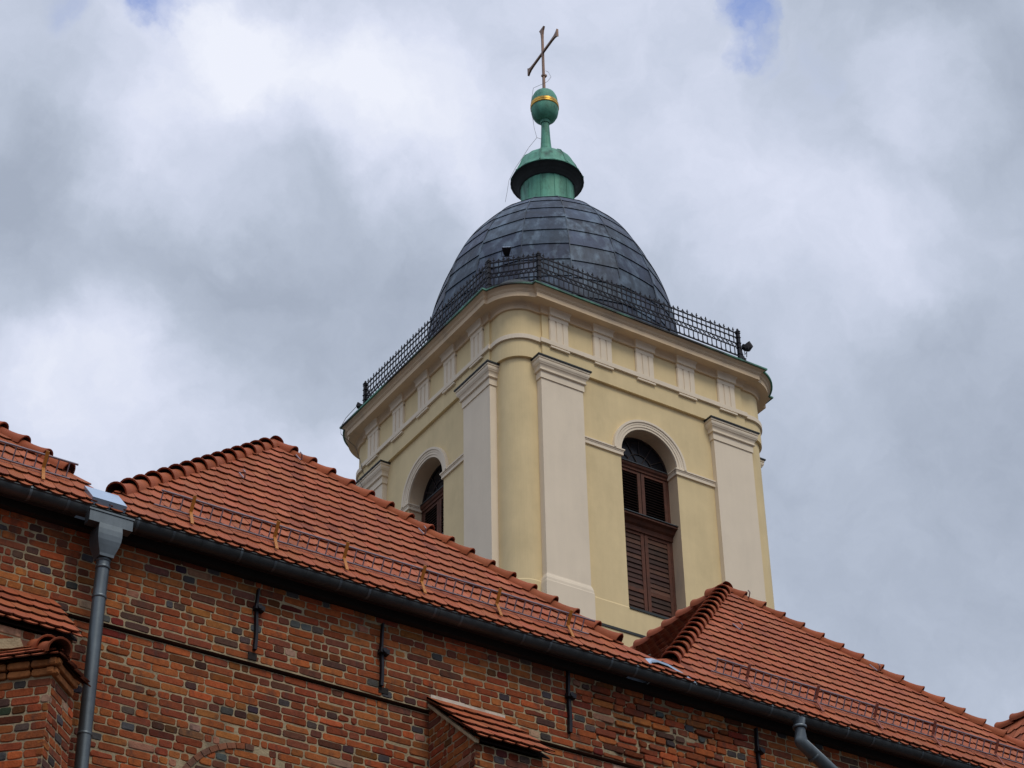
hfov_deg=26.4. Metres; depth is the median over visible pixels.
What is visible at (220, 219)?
sky
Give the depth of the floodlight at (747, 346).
64.66 m
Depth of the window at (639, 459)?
58.70 m
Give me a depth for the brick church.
23.74 m
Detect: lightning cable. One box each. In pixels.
[340,407,363,487]
[505,71,550,201]
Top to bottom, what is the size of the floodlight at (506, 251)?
0.527 m
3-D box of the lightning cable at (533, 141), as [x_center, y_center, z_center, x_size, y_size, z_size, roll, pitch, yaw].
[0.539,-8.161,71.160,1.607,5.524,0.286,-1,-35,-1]
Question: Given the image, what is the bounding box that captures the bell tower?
[339,26,774,646]
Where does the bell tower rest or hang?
on the ground
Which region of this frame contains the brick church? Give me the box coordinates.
[0,421,1023,767]
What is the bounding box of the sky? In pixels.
[0,0,1023,726]
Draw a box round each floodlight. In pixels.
[501,247,511,261]
[741,341,752,356]
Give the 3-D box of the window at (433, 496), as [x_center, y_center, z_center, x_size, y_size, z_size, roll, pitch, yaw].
[-2.100,4.638,59.729,0.410,5.811,1.882,20,-40,-27]
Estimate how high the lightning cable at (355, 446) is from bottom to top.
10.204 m
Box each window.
[420,464,443,533]
[621,437,677,617]

